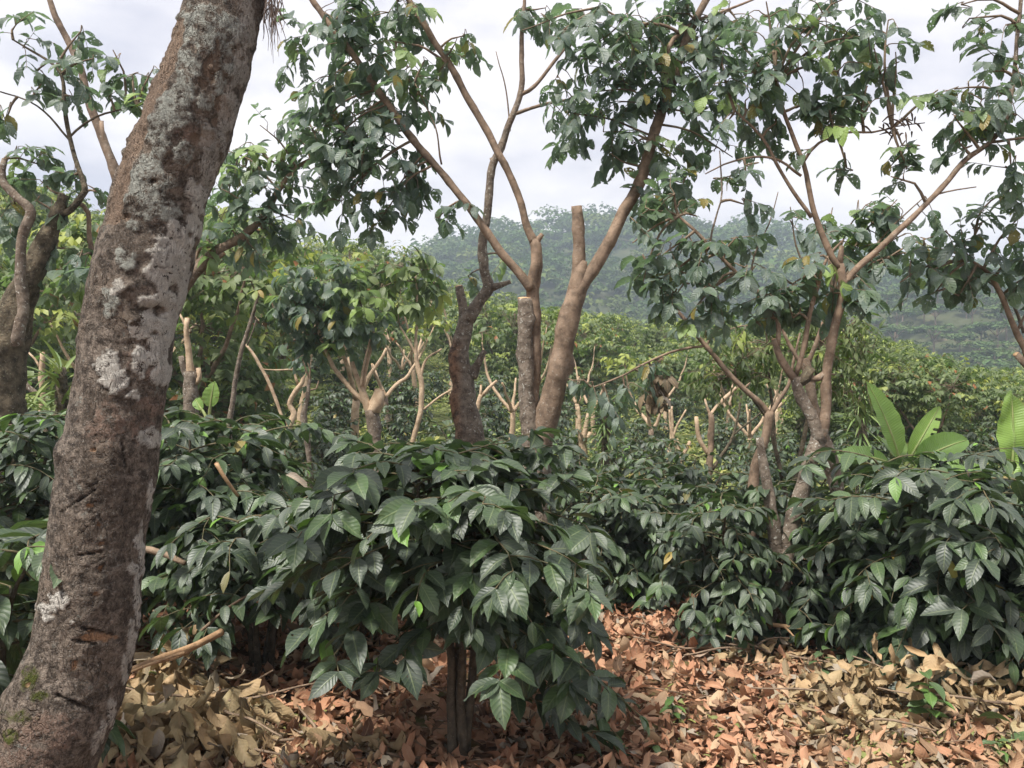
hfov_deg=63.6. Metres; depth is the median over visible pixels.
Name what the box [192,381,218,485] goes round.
banana plant
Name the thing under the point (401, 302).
pruned tree
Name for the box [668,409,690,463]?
pruned tree
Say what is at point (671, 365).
shade tree
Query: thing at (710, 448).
pruned tree
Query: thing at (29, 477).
coffee bush
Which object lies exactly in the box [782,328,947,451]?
bush
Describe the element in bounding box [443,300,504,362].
shade tree
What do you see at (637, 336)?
shade tree
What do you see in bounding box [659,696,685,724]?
seedling
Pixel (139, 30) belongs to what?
sky
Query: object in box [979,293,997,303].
umbrella tree
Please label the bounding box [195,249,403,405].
shade tree
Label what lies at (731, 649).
brush heap
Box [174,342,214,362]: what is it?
coffee bush
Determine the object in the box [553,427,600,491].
coffee bush
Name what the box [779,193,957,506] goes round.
shade tree
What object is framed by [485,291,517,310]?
shade tree
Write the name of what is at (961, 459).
coffee bush
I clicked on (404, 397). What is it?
coffee bush
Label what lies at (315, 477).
coffee bush
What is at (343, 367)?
pruned tree
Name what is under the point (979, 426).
coffee bush
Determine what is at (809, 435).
coffee bush
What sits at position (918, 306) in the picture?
umbrella tree
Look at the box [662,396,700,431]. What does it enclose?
coffee bush
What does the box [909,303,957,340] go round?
umbrella tree
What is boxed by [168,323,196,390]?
pruned tree
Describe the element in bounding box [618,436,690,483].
coffee bush
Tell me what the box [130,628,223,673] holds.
cut branch
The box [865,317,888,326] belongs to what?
umbrella tree
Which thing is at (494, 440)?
coffee bush
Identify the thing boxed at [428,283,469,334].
shade tree
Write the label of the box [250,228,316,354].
pruned tree
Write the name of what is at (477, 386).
coffee bush
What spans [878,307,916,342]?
umbrella tree
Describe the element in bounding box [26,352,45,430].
pruned tree
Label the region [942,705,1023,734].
cut branch
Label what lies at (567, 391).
coffee bush
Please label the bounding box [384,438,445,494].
coffee bush
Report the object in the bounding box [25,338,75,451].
spiky plant
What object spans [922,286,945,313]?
umbrella tree
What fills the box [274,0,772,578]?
shade tree
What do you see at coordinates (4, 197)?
shade tree
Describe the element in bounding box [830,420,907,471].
coffee bush
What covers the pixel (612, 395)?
coffee bush
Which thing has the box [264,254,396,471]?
pruned tree
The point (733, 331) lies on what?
shade tree
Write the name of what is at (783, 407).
coffee bush
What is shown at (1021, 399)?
pruned tree
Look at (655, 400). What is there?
shade tree
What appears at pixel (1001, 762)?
grass
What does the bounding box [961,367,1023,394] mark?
shade tree
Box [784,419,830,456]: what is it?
coffee bush
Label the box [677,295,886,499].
leaved tree
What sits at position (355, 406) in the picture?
pruned tree
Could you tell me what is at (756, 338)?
pruned tree
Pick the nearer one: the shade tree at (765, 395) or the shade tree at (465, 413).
the shade tree at (465, 413)
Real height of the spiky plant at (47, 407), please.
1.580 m
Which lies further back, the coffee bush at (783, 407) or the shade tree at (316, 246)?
the shade tree at (316, 246)
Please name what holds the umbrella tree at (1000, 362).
on the hill at (956, 319)
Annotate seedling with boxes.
[648,741,662,752]
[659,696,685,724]
[808,646,834,673]
[904,669,955,724]
[977,711,1023,750]
[979,738,1011,761]
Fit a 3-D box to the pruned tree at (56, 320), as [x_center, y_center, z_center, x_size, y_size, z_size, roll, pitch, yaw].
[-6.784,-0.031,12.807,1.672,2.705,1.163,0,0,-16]
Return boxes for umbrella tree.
[854,309,881,325]
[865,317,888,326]
[877,324,914,341]
[878,291,901,302]
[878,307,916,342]
[884,289,922,321]
[905,323,956,353]
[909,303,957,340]
[909,304,924,325]
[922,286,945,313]
[938,352,985,363]
[939,331,979,357]
[954,340,1000,350]
[956,303,987,324]
[957,322,1008,349]
[961,347,1014,367]
[967,318,1023,347]
[970,358,1020,370]
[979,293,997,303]
[982,303,1023,340]
[984,295,1021,328]
[985,283,1005,304]
[988,266,1001,290]
[998,341,1021,353]
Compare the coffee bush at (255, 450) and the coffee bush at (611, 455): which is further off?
the coffee bush at (611, 455)
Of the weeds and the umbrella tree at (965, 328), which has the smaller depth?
the weeds
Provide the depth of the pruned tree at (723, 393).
18.43 m
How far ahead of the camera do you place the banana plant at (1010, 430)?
5.50 m
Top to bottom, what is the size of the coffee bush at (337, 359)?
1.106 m
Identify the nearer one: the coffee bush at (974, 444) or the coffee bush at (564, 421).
the coffee bush at (974, 444)
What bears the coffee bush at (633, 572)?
on the ground at (423, 712)
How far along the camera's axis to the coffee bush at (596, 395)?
25.67 m
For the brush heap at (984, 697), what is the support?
on the ground at (423, 712)
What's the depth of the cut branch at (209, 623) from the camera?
3.93 m
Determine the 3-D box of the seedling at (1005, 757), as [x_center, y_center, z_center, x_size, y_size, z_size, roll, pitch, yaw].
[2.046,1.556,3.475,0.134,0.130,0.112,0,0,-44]
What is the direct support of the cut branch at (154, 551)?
on the coffee bush at (213, 563)
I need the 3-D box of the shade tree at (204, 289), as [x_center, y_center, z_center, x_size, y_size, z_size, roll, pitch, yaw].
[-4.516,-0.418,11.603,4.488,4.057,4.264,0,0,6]
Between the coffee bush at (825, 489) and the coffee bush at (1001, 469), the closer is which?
the coffee bush at (825, 489)
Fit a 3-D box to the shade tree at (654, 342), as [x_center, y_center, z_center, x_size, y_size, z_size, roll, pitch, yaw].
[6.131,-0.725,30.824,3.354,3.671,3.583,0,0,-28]
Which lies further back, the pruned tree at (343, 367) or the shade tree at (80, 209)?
the shade tree at (80, 209)
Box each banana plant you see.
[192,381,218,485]
[820,381,968,469]
[911,390,1023,485]
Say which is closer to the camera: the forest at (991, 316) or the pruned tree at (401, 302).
the pruned tree at (401, 302)
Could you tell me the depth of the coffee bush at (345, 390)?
16.29 m
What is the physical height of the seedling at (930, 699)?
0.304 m
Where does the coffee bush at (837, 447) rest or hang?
on the ground at (423, 712)
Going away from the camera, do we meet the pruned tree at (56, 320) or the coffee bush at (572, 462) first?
the coffee bush at (572, 462)
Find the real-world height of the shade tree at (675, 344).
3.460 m
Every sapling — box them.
[219,266,289,438]
[286,355,318,487]
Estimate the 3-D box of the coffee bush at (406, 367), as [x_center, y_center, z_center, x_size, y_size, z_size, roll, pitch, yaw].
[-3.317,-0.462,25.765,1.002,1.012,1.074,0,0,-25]
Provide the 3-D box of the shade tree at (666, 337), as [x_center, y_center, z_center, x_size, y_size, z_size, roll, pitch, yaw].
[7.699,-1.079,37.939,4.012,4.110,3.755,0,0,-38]
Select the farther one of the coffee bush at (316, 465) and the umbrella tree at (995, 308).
the umbrella tree at (995, 308)
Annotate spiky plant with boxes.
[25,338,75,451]
[26,396,65,451]
[577,390,636,486]
[830,384,892,493]
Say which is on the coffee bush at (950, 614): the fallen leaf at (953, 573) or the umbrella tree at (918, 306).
the fallen leaf at (953, 573)
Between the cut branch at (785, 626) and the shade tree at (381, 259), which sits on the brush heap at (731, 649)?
the cut branch at (785, 626)
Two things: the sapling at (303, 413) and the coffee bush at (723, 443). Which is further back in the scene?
the coffee bush at (723, 443)
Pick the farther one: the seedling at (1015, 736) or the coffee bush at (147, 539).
the coffee bush at (147, 539)
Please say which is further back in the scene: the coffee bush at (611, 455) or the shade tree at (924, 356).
the shade tree at (924, 356)
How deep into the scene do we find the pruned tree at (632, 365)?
15.65 m
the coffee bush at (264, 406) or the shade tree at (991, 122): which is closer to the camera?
the shade tree at (991, 122)
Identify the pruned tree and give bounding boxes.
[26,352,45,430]
[33,295,78,368]
[59,299,80,339]
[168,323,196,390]
[178,313,201,429]
[237,237,375,423]
[245,344,304,457]
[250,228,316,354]
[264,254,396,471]
[293,233,333,377]
[294,251,387,446]
[338,302,352,387]
[339,246,451,441]
[366,309,409,394]
[369,273,402,376]
[371,306,456,432]
[394,278,456,415]
[423,279,471,394]
[452,307,558,447]
[476,380,497,410]
[540,320,556,383]
[551,338,605,448]
[566,331,614,436]
[576,406,591,485]
[600,346,670,456]
[657,346,694,411]
[660,338,698,432]
[666,406,686,463]
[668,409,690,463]
[686,338,801,483]
[690,337,756,428]
[694,387,760,482]
[745,335,811,432]
[766,346,808,438]
[875,344,915,361]
[990,384,1023,402]
[993,391,1023,415]
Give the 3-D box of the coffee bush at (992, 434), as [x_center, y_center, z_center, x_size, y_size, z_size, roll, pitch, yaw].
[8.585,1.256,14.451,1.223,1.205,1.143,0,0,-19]
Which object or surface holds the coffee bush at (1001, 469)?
on the ground at (423, 712)
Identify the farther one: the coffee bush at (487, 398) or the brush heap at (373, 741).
the coffee bush at (487, 398)
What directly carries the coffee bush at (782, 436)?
on the ground at (423, 712)
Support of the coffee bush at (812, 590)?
on the ground at (423, 712)
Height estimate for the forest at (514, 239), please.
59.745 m
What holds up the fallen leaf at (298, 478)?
on the coffee bush at (213, 563)
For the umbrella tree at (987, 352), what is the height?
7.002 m
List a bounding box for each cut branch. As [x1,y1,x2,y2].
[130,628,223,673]
[131,651,184,672]
[145,546,186,565]
[200,594,247,631]
[214,462,238,496]
[766,623,802,636]
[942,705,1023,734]
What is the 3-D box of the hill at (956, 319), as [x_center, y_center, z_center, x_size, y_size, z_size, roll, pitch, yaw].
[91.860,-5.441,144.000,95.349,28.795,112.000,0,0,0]
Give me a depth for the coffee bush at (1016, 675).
4.14 m
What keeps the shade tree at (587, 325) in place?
on the ground at (423, 712)
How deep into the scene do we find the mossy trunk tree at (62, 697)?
2.57 m
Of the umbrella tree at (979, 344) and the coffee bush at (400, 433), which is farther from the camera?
the umbrella tree at (979, 344)
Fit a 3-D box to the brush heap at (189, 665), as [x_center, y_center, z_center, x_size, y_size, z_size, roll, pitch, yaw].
[-1.663,1.459,4.214,0.596,0.489,0.900,0,0,-29]
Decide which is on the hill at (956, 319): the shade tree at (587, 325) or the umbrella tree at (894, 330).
the umbrella tree at (894, 330)
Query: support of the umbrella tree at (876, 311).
on the hill at (956, 319)
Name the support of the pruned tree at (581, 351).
on the ground at (423, 712)
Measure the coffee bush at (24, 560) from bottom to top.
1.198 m
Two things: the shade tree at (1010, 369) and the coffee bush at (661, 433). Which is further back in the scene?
the shade tree at (1010, 369)
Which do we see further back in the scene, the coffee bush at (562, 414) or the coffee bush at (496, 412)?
the coffee bush at (562, 414)
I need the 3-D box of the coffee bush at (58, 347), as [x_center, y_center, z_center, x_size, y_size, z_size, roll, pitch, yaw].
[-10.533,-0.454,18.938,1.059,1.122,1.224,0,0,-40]
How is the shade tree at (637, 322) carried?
on the ground at (423, 712)
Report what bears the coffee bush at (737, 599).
on the ground at (423, 712)
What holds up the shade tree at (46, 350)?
on the ground at (423, 712)
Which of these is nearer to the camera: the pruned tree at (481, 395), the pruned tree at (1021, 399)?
the pruned tree at (481, 395)
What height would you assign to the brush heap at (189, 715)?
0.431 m
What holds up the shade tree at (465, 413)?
on the ground at (423, 712)
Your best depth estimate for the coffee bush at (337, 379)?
18.65 m
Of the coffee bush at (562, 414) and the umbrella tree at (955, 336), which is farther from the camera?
the umbrella tree at (955, 336)
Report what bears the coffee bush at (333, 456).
on the ground at (423, 712)
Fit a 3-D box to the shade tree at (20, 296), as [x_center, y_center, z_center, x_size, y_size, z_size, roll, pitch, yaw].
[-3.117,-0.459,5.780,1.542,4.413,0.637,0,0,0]
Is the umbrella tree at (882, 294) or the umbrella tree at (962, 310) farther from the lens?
the umbrella tree at (882, 294)
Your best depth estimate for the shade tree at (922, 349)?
38.95 m
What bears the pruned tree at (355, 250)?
on the ground at (423, 712)
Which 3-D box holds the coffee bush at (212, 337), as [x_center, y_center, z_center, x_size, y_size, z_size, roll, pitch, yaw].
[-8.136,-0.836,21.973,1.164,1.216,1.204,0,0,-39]
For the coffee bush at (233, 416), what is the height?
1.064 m
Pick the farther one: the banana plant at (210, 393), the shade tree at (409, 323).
the shade tree at (409, 323)
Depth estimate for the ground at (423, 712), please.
4.50 m
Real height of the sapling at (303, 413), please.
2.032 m
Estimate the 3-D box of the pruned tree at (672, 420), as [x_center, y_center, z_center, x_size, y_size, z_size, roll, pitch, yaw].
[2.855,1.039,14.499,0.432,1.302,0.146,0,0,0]
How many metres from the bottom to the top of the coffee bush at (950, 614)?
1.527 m
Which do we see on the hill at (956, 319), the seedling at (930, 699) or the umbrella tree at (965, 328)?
the umbrella tree at (965, 328)
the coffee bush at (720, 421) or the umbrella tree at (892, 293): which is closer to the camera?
the coffee bush at (720, 421)
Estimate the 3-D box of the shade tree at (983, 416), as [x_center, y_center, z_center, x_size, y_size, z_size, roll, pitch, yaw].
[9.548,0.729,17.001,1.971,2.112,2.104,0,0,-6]
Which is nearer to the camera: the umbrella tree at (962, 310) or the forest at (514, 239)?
the umbrella tree at (962, 310)
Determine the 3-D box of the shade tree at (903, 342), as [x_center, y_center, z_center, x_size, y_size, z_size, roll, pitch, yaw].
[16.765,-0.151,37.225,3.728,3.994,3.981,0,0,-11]
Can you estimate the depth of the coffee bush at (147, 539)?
5.74 m
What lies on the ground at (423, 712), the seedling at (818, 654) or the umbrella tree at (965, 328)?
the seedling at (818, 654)
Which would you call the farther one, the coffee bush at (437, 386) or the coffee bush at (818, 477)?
the coffee bush at (437, 386)
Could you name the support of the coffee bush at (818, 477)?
on the ground at (423, 712)
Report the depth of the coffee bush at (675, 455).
8.46 m
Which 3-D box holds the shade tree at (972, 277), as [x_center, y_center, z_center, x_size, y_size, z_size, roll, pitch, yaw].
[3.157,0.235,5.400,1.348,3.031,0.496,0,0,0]
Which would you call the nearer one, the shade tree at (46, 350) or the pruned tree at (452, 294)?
the shade tree at (46, 350)
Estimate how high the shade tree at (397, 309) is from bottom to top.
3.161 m
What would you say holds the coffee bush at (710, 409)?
on the ground at (423, 712)
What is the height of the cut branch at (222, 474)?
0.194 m
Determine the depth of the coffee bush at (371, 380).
21.78 m
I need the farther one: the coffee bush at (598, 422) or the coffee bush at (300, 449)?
the coffee bush at (598, 422)
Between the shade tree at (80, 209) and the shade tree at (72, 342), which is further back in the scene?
the shade tree at (80, 209)
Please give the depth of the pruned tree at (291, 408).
9.98 m
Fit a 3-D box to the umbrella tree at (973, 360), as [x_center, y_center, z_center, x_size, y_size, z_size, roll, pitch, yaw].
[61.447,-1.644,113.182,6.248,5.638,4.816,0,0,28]
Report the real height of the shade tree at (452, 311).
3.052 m
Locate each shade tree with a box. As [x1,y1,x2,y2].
[0,11,159,516]
[0,185,91,224]
[0,188,52,306]
[0,201,330,439]
[0,236,89,388]
[0,246,89,411]
[1,244,75,349]
[13,183,101,218]
[30,224,89,312]
[32,184,102,284]
[47,0,333,502]
[179,205,284,362]
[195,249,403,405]
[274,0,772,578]
[293,241,346,259]
[314,238,390,257]
[315,240,426,356]
[337,243,405,291]
[377,293,413,348]
[406,306,451,349]
[413,300,499,362]
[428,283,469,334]
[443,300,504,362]
[448,0,605,443]
[455,297,517,381]
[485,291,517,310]
[485,303,581,399]
[539,311,637,414]
[543,314,636,406]
[566,295,800,536]
[583,311,640,392]
[594,313,660,384]
[613,0,1023,650]
[615,348,720,416]
[626,321,708,402]
[628,317,643,356]
[636,318,681,398]
[662,322,766,415]
[702,330,783,405]
[708,320,762,394]
[746,355,791,405]
[759,325,866,449]
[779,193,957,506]
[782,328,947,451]
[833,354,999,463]
[850,345,967,435]
[852,336,930,359]
[889,191,1023,367]
[891,339,929,355]
[898,352,964,365]
[937,368,1023,440]
[958,372,1023,445]
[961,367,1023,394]
[979,367,1019,377]
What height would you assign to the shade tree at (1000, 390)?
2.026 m
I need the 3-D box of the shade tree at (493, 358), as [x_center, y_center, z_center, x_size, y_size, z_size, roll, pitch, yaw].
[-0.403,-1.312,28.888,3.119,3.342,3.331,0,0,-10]
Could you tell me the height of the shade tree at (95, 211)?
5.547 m
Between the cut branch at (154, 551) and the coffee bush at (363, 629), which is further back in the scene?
the coffee bush at (363, 629)
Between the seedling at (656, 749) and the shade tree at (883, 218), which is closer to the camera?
the seedling at (656, 749)
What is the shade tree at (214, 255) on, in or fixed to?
on the ground at (423, 712)
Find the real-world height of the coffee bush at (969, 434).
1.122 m
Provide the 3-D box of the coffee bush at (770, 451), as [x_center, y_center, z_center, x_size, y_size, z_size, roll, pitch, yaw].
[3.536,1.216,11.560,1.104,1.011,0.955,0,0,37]
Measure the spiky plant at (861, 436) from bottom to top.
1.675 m
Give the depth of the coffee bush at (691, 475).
6.80 m
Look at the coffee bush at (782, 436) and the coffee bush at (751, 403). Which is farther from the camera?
the coffee bush at (751, 403)
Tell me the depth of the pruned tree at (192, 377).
8.96 m
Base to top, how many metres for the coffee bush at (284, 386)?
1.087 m
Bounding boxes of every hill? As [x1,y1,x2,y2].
[414,231,940,378]
[850,291,1023,368]
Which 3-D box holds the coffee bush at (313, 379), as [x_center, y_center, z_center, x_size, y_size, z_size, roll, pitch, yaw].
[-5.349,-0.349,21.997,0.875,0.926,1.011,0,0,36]
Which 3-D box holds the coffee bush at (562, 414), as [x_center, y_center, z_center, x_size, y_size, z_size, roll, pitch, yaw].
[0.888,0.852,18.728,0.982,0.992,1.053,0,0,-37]
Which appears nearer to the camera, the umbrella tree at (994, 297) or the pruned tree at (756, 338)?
the pruned tree at (756, 338)
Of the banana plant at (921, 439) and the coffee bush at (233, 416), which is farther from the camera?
the coffee bush at (233, 416)
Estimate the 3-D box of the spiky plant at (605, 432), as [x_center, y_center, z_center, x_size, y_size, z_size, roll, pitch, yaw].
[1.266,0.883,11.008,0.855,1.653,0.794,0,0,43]
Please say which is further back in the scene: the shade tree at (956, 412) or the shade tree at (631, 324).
the shade tree at (631, 324)
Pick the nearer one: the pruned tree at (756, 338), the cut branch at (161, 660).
the cut branch at (161, 660)
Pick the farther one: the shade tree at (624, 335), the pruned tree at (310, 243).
the shade tree at (624, 335)
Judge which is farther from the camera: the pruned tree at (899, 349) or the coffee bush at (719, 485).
the pruned tree at (899, 349)
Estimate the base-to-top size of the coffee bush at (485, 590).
1.506 m
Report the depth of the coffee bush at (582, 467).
8.42 m
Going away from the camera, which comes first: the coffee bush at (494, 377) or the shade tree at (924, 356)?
the coffee bush at (494, 377)
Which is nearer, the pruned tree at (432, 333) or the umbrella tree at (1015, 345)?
the pruned tree at (432, 333)
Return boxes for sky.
[0,0,1023,266]
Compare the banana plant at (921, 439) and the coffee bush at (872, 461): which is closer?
the banana plant at (921, 439)
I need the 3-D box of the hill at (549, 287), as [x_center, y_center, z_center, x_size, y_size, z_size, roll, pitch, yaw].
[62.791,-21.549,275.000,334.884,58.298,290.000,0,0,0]
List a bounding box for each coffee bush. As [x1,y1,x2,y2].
[0,409,171,647]
[0,517,135,762]
[4,438,207,594]
[35,343,75,382]
[138,484,369,678]
[140,406,357,653]
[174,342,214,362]
[189,330,226,363]
[201,409,245,438]
[224,398,272,434]
[237,428,323,493]
[238,426,649,764]
[242,373,293,415]
[243,461,325,527]
[267,468,325,500]
[292,427,361,479]
[296,357,326,382]
[298,390,361,435]
[298,508,444,650]
[311,382,359,425]
[311,417,365,465]
[318,371,358,406]
[333,344,363,368]
[360,357,392,390]
[374,370,418,408]
[376,469,442,551]
[380,405,427,445]
[382,381,435,433]
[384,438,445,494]
[391,352,421,379]
[416,419,490,445]
[423,370,452,403]
[445,405,507,438]
[474,380,499,420]
[476,391,519,442]
[477,374,513,410]
[485,433,563,470]
[540,385,575,422]
[547,470,716,614]
[551,457,601,513]
[551,459,639,559]
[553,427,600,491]
[556,404,589,456]
[557,402,573,424]
[581,387,611,411]
[581,405,620,435]
[587,429,637,476]
[591,442,662,499]
[596,390,632,426]
[612,422,657,458]
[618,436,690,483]
[622,448,725,513]
[622,464,767,567]
[631,416,677,453]
[632,477,840,671]
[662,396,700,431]
[662,473,745,541]
[690,417,740,454]
[701,422,753,469]
[703,399,726,423]
[717,450,787,505]
[721,411,758,445]
[728,401,767,433]
[731,434,807,483]
[733,506,942,662]
[741,431,797,468]
[768,398,796,427]
[769,465,854,525]
[783,447,1023,709]
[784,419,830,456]
[789,427,843,466]
[802,485,922,579]
[805,440,880,485]
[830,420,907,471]
[857,453,909,496]
[931,429,998,462]
[956,443,978,465]
[962,422,995,442]
[968,421,1000,467]
[969,506,1023,691]
[970,442,1005,474]
[987,463,1023,476]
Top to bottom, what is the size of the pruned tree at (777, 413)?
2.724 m
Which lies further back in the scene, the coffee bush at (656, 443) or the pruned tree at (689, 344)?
the pruned tree at (689, 344)
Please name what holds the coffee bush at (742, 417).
on the ground at (423, 712)
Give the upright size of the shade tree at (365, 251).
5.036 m
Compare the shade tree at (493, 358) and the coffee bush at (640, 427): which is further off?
the shade tree at (493, 358)
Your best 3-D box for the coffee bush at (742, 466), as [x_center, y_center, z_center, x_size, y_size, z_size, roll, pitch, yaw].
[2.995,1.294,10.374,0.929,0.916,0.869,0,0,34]
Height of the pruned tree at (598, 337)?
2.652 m
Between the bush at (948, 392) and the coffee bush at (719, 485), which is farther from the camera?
the bush at (948, 392)
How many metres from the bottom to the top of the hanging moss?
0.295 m
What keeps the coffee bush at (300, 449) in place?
on the ground at (423, 712)
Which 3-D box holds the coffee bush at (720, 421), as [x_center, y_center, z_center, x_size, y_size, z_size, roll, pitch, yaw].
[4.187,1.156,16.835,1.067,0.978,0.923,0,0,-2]
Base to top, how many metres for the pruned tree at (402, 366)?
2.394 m
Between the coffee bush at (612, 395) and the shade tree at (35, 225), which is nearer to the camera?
the coffee bush at (612, 395)
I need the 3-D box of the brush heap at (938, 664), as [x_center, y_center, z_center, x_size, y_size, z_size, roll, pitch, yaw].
[1.979,1.473,4.037,0.599,0.447,0.908,0,0,45]
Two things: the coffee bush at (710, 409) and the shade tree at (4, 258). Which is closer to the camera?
the shade tree at (4, 258)
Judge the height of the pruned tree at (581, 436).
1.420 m
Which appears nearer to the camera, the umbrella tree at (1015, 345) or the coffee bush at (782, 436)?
the coffee bush at (782, 436)
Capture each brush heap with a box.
[97,669,313,767]
[134,618,250,690]
[268,705,438,767]
[633,627,828,674]
[751,654,935,747]
[848,632,971,736]
[871,657,1023,742]
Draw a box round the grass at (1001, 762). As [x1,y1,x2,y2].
[137,614,1023,767]
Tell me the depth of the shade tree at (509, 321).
25.89 m
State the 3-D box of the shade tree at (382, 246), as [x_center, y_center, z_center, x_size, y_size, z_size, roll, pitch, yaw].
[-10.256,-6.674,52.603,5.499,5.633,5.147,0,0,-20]
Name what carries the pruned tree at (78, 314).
on the ground at (423, 712)
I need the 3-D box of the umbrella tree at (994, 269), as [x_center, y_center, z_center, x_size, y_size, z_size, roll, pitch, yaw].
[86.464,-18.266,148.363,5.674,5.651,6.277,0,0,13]
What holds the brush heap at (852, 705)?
on the ground at (423, 712)
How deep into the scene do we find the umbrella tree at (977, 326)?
117.63 m
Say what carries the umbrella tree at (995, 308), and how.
on the hill at (956, 319)
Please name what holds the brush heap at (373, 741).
on the ground at (423, 712)
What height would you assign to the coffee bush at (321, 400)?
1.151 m
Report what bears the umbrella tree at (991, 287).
on the hill at (956, 319)
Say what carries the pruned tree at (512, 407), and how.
on the ground at (423, 712)
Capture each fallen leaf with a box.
[287,472,306,486]
[948,561,957,577]
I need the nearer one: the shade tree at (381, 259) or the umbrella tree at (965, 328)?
the shade tree at (381, 259)
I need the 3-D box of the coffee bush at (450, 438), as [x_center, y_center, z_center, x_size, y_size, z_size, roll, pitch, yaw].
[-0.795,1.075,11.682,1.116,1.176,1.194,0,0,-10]
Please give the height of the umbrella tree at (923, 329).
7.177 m
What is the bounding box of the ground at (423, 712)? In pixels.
[33,308,1014,767]
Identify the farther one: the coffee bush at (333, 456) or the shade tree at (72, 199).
the shade tree at (72, 199)
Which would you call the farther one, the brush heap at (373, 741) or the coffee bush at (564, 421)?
the coffee bush at (564, 421)
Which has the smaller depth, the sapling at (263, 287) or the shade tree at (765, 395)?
the sapling at (263, 287)
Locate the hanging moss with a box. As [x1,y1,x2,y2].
[261,0,288,54]
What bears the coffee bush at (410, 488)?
on the ground at (423, 712)
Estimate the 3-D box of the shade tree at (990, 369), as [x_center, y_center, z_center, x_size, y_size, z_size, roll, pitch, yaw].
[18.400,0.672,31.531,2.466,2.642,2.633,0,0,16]
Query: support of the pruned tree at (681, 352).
on the ground at (423, 712)
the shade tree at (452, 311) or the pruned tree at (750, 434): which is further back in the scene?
the shade tree at (452, 311)
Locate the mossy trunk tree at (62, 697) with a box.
[0,0,264,767]
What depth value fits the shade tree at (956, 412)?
14.92 m
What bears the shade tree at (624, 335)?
on the ground at (423, 712)
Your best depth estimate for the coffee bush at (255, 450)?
4.77 m
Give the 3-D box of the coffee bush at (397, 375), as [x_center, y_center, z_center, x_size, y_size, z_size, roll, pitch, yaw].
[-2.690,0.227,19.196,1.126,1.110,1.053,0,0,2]
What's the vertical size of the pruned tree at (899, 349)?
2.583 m
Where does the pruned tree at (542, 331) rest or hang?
on the ground at (423, 712)
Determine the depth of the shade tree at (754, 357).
37.24 m
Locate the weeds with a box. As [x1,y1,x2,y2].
[34,310,1002,540]
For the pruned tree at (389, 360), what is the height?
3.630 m
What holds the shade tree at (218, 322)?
on the ground at (423, 712)
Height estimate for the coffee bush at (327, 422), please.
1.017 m
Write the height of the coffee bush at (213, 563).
1.131 m
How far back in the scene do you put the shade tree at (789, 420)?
15.90 m
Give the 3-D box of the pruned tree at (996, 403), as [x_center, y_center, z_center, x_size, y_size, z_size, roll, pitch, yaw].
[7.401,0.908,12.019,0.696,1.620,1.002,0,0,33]
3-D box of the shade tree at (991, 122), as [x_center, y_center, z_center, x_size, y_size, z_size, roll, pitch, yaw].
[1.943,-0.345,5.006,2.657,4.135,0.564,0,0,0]
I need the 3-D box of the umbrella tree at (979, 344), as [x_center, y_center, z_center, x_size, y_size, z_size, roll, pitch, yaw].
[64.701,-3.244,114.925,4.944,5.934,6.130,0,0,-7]
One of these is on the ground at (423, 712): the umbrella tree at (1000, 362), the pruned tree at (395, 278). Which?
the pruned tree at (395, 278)
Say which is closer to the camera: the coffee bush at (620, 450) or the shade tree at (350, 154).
the shade tree at (350, 154)
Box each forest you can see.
[388,201,1017,338]
[849,283,1023,368]

